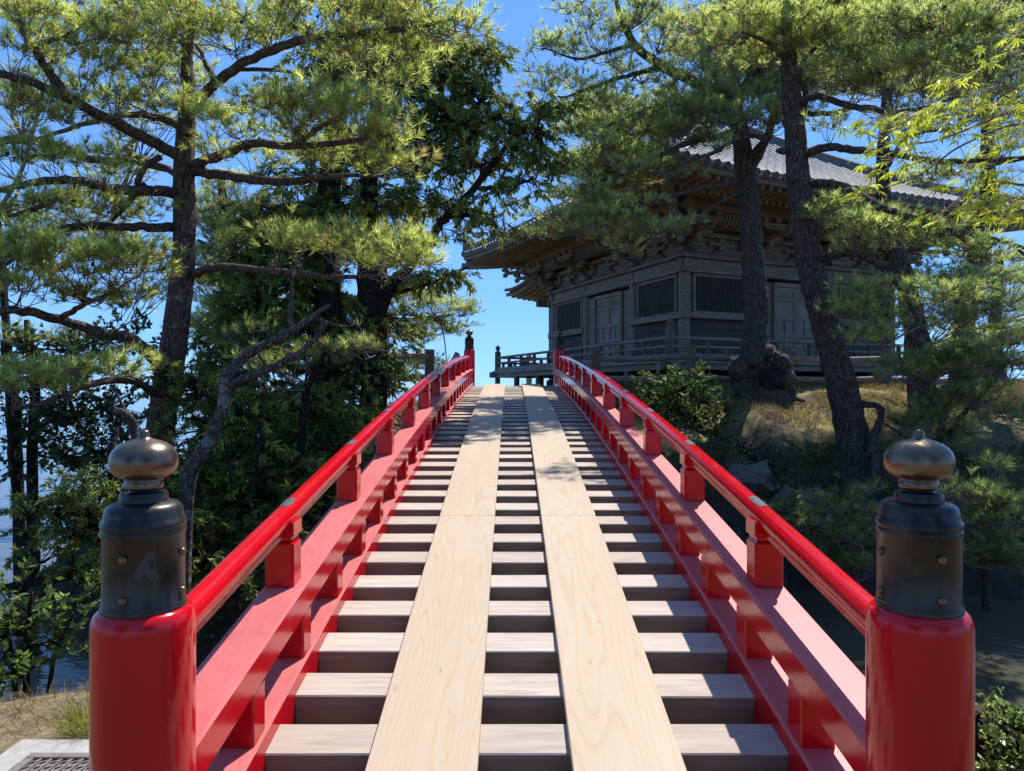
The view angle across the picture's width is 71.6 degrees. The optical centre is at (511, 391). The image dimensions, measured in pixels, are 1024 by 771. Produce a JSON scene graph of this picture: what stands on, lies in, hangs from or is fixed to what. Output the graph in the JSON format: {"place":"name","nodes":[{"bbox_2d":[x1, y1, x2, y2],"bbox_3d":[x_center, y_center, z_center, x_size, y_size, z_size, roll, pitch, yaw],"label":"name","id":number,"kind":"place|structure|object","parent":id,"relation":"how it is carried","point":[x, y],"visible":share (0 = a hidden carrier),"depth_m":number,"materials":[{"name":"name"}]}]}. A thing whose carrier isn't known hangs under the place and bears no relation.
{"place":"outdoors","nodes":[
{"label":"outdoors","id":0,"kind":"place"},
{"bbox_2d":[0,676,88,754],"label":"ground","id":1,"kind":"structure","parent":0,"point":[6,744],"depth_m":3.58,"materials":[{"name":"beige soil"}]},
{"bbox_2d":[0,555,100,700],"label":"evergreen shrub","id":2,"kind":"object","parent":1,"relation":"on","point":[18,666],"visible":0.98,"depth_m":4.35,"materials":[{"name":"green plant"}]},
{"bbox_2d":[31,687,88,741],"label":"grass tuft","id":3,"kind":"object","parent":1,"relation":"on","point":[76,722],"visible":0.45,"depth_m":3.36,"materials":[{"name":"green plant"}]},
{"bbox_2d":[830,28,1023,230],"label":"maple tree","id":4,"kind":"object","parent":1,"relation":"on","point":[922,121],"visible":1,"depth_m":2.72,"materials":[{"name":"green plant"}]},
{"bbox_2d":[975,686,1023,770],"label":"leafy shrub","id":5,"kind":"object","parent":1,"relation":"on","point":[996,749],"visible":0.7,"depth_m":2.96,"materials":[{"name":"green plant"}]},
{"bbox_2d":[0,739,88,770],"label":"pavement","id":6,"kind":"structure","parent":0,"point":[15,754],"depth_m":3.17,"materials":[{"name":"concrete"}]},
{"bbox_2d":[8,753,88,770],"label":"drain grate","id":7,"kind":"object","parent":6,"relation":"on","point":[55,762],"visible":0.44,"depth_m":3.03,"materials":[{"name":"metal"}]},
{"bbox_2d":[0,392,1023,735],"bbox_3d":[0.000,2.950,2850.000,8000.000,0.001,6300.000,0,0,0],"label":"water","id":8,"kind":"structure","parent":0,"point":[1000,644],"depth_m":8.67,"materials":[{"name":"blue liquid"}]},
{"bbox_2d":[0,0,1023,391],"label":"sky","id":9,"kind":"structure","parent":0,"point":[517,326],"materials":[{"name":"blue"}]},
{"bbox_2d":[26,382,1023,668],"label":"terrain","id":10,"kind":"structure","parent":0,"point":[1000,436],"depth_m":12.30,"materials":[{"name":"green plant"}]},
{"bbox_2d":[0,426,124,602],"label":"broadleaf tree","id":11,"kind":"object","parent":10,"relation":"on","point":[70,508],"visible":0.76,"depth_m":6.95,"materials":[{"name":"green plant"}]},
{"bbox_2d":[0,306,161,592],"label":"broadleaf tree","id":12,"kind":"object","parent":10,"relation":"on","point":[63,416],"visible":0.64,"depth_m":10.39,"materials":[{"name":"green plant"}]},
{"bbox_2d":[0,0,219,592],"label":"pine tree","id":13,"kind":"object","parent":10,"relation":"on","point":[8,338],"visible":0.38,"depth_m":10.61,"materials":[{"name":"green plant"}]},
{"bbox_2d":[108,388,139,439],"bbox_3d":[-3.696,1.812,6.841,0.364,3.698,0.170,0,0,-38],"label":"leaning tree","id":14,"kind":"object","parent":10,"relation":"on","point":[133,426],"visible":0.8,"depth_m":6.80,"materials":[{"name":"grey plant"}]},
{"bbox_2d":[85,456,264,621],"bbox_3d":[-3.805,1.636,8.258,2.272,2.094,1.734,0,0,0],"label":"evergreen shrub","id":15,"kind":"object","parent":10,"relation":"on","point":[201,556],"visible":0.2,"depth_m":8.20,"materials":[{"name":"green plant"}]},
{"bbox_2d":[157,164,284,436],"bbox_3d":[-7.130,-1.753,18.793,4.326,8.676,2.494,0,0,0],"label":"pine tree","id":16,"kind":"object","parent":10,"relation":"on","point":[209,220],"visible":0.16,"depth_m":18.62,"materials":[{"name":"green plant"}]},
{"bbox_2d":[135,356,307,548],"bbox_3d":[-3.869,0.811,9.261,2.260,2.645,1.824,0,0,0],"label":"evergreen shrub","id":17,"kind":"object","parent":10,"relation":"on","point":[212,469],"visible":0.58,"depth_m":9.19,"materials":[{"name":"green plant"}]},
{"bbox_2d":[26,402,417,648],"bbox_3d":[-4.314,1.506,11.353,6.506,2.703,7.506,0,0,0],"label":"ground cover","id":18,"kind":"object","parent":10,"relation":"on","point":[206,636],"visible":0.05,"depth_m":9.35,"materials":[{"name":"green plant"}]},
{"bbox_2d":[0,0,508,492],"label":"pine tree","id":19,"kind":"object","parent":10,"relation":"on","point":[34,250],"visible":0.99,"depth_m":8.12,"materials":[{"name":"green plant"}]},
{"bbox_2d":[191,413,336,593],"bbox_3d":[-3.006,1.407,8.866,2.003,2.295,2.232,0,0,0],"label":"evergreen shrub","id":20,"kind":"object","parent":10,"relation":"on","point":[306,462],"visible":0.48,"depth_m":8.73,"materials":[{"name":"green plant"}]},
{"bbox_2d":[178,269,355,593],"bbox_3d":[-2.554,1.132,7.365,1.837,4.836,0.335,0,0,-17],"label":"leaning tree","id":21,"kind":"object","parent":10,"relation":"on","point":[228,382],"visible":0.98,"depth_m":7.19,"materials":[{"name":"grey plant"}]},
{"bbox_2d":[225,337,368,505],"bbox_3d":[-3.115,0.605,10.173,1.982,2.833,2.378,0,0,0],"label":"evergreen shrub","id":22,"kind":"object","parent":10,"relation":"on","point":[320,440],"visible":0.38,"depth_m":10.40,"materials":[{"name":"green plant"}]},
{"bbox_2d":[206,308,400,489],"bbox_3d":[-2.763,0.172,9.447,2.607,2.592,1.438,0,0,-12],"label":"pine tree","id":23,"kind":"object","parent":10,"relation":"on","point":[356,342],"visible":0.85,"depth_m":9.39,"materials":[{"name":"green plant"}]},
{"bbox_2d":[256,400,417,437],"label":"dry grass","id":24,"kind":"structure","parent":10,"relation":"on","point":[385,408],"depth_m":12.97,"materials":[{"name":"green plant"}]},
{"bbox_2d":[315,311,383,454],"bbox_3d":[-2.839,0.161,11.731,1.385,3.067,2.296,0,0,19],"label":"evergreen shrub","id":25,"kind":"object","parent":10,"relation":"on","point":[365,412],"visible":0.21,"depth_m":11.99,"materials":[{"name":"green plant"}]},
{"bbox_2d":[342,349,434,397],"bbox_3d":[-2.789,-0.404,15.812,2.354,1.158,0.265,0,0,-34],"label":"log fence","id":26,"kind":"object","parent":10,"relation":"on","point":[428,356],"visible":0.23,"depth_m":16.28,"materials":[{"name":"brown wood"}]},
{"bbox_2d":[178,0,601,435],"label":"broadleaf tree","id":27,"kind":"object","parent":10,"relation":"on","point":[467,127],"visible":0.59,"depth_m":12.66,"materials":[{"name":"plant"}]},
{"bbox_2d":[381,223,487,374],"bbox_3d":[-2.800,-1.980,20.647,4.310,6.008,2.568,0,0,0],"label":"pine tree","id":28,"kind":"object","parent":10,"relation":"on","point":[441,320],"visible":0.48,"depth_m":20.51,"materials":[{"name":"green plant"}]},
{"bbox_2d":[450,352,459,360],"bbox_3d":[-1.775,-0.500,23.010,0.683,1.600,0.260,0,0,0],"label":"standing stone","id":29,"kind":"object","parent":10,"relation":"on","point":[456,354],"visible":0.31,"depth_m":22.88,"materials":[{"name":"grey stone"}]},
{"bbox_2d":[89,329,974,770],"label":"arched bridge","id":30,"kind":"structure","parent":10,"relation":"on","point":[569,571],"depth_m":3.35,"materials":[{"name":"red paint"}]},
{"bbox_2d":[526,355,537,383],"bbox_3d":[0.914,-0.871,38.000,1.000,2.370,1.000,0,0,0],"label":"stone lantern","id":31,"kind":"object","parent":10,"relation":"on","point":[528,380],"visible":0.1,"depth_m":37.87,"materials":[{"name":"grey stone"}]},
{"bbox_2d":[499,0,837,405],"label":"pine tree","id":32,"kind":"object","parent":10,"relation":"on","point":[760,366],"visible":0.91,"depth_m":14.66,"materials":[{"name":"green plant"}]},
{"bbox_2d":[630,358,743,442],"bbox_3d":[3.507,0.391,14.357,2.427,2.310,2.162,0,0,0],"label":"leafy shrub","id":33,"kind":"object","parent":10,"relation":"on","point":[661,403],"visible":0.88,"depth_m":14.57,"materials":[{"name":"green plant"}]},
{"bbox_2d":[461,76,1023,385],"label":"temple hall","id":34,"kind":"structure","parent":10,"relation":"on","point":[660,295],"depth_m":23.47,"materials":[{"name":"grey wood"}]},
{"bbox_2d":[556,298,582,330],"bbox_3d":[2.357,-3.070,28.939,0.130,1.260,2.600,0,0,-23],"label":"window","id":35,"kind":"structure","parent":34,"relation":"in","point":[569,314],"depth_m":28.88,"materials":[{"name":"wood"}]},
{"bbox_2d":[597,298,607,355],"bbox_3d":[3.403,-2.330,26.512,0.080,2.260,0.845,0,0,-23],"label":"door","id":36,"kind":"structure","parent":34,"relation":"in","point":[602,305],"depth_m":26.48,"materials":[{"name":"wood"}]},
{"bbox_2d":[608,295,618,355],"bbox_3d":[3.741,-2.330,25.716,0.080,2.260,0.845,0,0,-23],"label":"door","id":37,"kind":"structure","parent":34,"relation":"in","point":[613,302],"depth_m":25.81,"materials":[{"name":"wood"}]},
{"bbox_2d":[637,274,677,318],"bbox_3d":[4.760,-3.070,23.277,0.130,1.260,2.600,0,0,-23],"label":"window","id":38,"kind":"structure","parent":34,"relation":"in","point":[658,296],"depth_m":23.22,"materials":[{"name":"wood"}]},
{"bbox_2d":[690,273,744,313],"bbox_3d":[6.641,-3.070,22.517,2.600,1.260,0.130,0,0,-23],"label":"window","id":39,"kind":"structure","parent":34,"relation":"in","point":[719,293],"depth_m":22.44,"materials":[{"name":"wood"}]},
{"bbox_2d":[777,287,795,353],"bbox_3d":[9.068,-2.330,23.563,0.845,2.260,0.080,0,0,-23],"label":"door","id":40,"kind":"structure","parent":34,"relation":"in","point":[786,297],"depth_m":23.56,"materials":[{"name":"wood"}]},
{"bbox_2d":[796,288,814,355],"bbox_3d":[9.864,-2.330,23.901,0.845,2.260,0.080,0,0,-23],"label":"door","id":41,"kind":"structure","parent":34,"relation":"in","point":[803,325],"depth_m":23.85,"materials":[{"name":"wood"}]},
{"bbox_2d":[838,284,886,321],"bbox_3d":[12.303,-3.070,24.921,2.600,1.260,0.130,0,0,-23],"label":"window","id":42,"kind":"structure","parent":34,"relation":"in","point":[840,290],"depth_m":24.84,"materials":[{"name":"wood"}]},
{"bbox_2d":[703,431,782,478],"bbox_3d":[3.905,1.325,12.714,1.717,1.176,1.549,0,0,0],"label":"evergreen shrub","id":43,"kind":"object","parent":10,"relation":"on","point":[757,455],"visible":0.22,"depth_m":12.79,"materials":[{"name":"green plant"}]},
{"bbox_2d":[713,459,776,495],"bbox_3d":[3.775,1.443,11.600,1.052,0.680,0.643,0,0,23],"label":"bank rock","id":44,"kind":"object","parent":10,"relation":"on","point":[754,478],"visible":0.63,"depth_m":11.37,"materials":[{"name":"grey stone"}]},
{"bbox_2d":[764,483,818,593],"bbox_3d":[3.716,2.555,9.621,0.942,2.594,0.795,0,0,0],"label":"leafy shrub","id":45,"kind":"object","parent":10,"relation":"on","point":[795,497],"visible":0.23,"depth_m":9.59,"materials":[{"name":"green plant"}]},
{"bbox_2d":[767,485,829,521],"bbox_3d":[4.490,1.821,11.360,1.122,0.632,0.770,0,0,21],"label":"bank rock","id":46,"kind":"object","parent":10,"relation":"on","point":[785,490],"visible":0.25,"depth_m":11.19,"materials":[{"name":"grey stone"}]},
{"bbox_2d":[591,344,1020,390],"bbox_3d":[8.957,-0.444,18.181,13.920,1.404,1.301,0,0,-7],"label":"wooden railing","id":47,"kind":"object","parent":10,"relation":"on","point":[690,356],"visible":0.4,"depth_m":17.45,"materials":[{"name":"brown wood"}]},
{"bbox_2d":[601,378,1023,503],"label":"dry grass","id":48,"kind":"structure","parent":10,"relation":"on","point":[877,386],"depth_m":14.70,"materials":[{"name":"green plant"}]},
{"bbox_2d":[766,470,890,584],"bbox_3d":[4.189,2.403,9.667,2.084,2.619,1.424,0,0,0],"label":"pine tree","id":49,"kind":"object","parent":10,"relation":"on","point":[840,531],"visible":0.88,"depth_m":9.51,"materials":[{"name":"green plant"}]},
{"bbox_2d":[802,515,868,551],"bbox_3d":[5.026,2.231,10.922,0.934,0.628,0.648,0,0,-19],"label":"bank rock","id":50,"kind":"object","parent":10,"relation":"on","point":[845,547],"visible":0.11,"depth_m":10.71,"materials":[{"name":"grey stone"}]},
{"bbox_2d":[651,0,1023,511],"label":"pine tree","id":51,"kind":"object","parent":10,"relation":"on","point":[857,440],"visible":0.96,"depth_m":10.79,"materials":[{"name":"green plant"}]},
{"bbox_2d":[658,0,1023,413],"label":"pine tree","id":52,"kind":"object","parent":10,"relation":"on","point":[900,261],"visible":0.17,"depth_m":14.32,"materials":[{"name":"green plant"}]},
{"bbox_2d":[661,435,1023,553],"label":"ivy cover","id":53,"kind":"object","parent":10,"relation":"on","point":[721,457],"visible":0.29,"depth_m":12.40,"materials":[{"name":"green plant"}]},
{"bbox_2d":[868,496,892,525],"bbox_3d":[5.969,1.899,10.881,0.990,0.645,0.732,0,0,0],"label":"bank rock","id":54,"kind":"object","parent":10,"relation":"on","point":[870,522],"visible":0.07,"depth_m":10.91,"materials":[{"name":"grey stone"}]},
{"bbox_2d":[862,325,1023,492],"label":"pine tree","id":55,"kind":"object","parent":10,"relation":"on","point":[947,394],"visible":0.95,"depth_m":10.77,"materials":[{"name":"green plant"}]},
{"bbox_2d":[866,0,1023,397],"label":"pine tree","id":56,"kind":"object","parent":10,"relation":"on","point":[1015,277],"visible":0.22,"depth_m":15.80,"materials":[{"name":"green plant"}]},
{"bbox_2d":[924,245,1023,377],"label":"pine tree","id":57,"kind":"object","parent":10,"relation":"on","point":[1012,257],"visible":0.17,"depth_m":20.78,"materials":[{"name":"green plant"}]},
{"bbox_2d":[935,448,1023,609],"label":"pine tree","id":58,"kind":"object","parent":10,"relation":"on","point":[987,555],"visible":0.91,"depth_m":9.01,"materials":[{"name":"green plant"}]}
]}

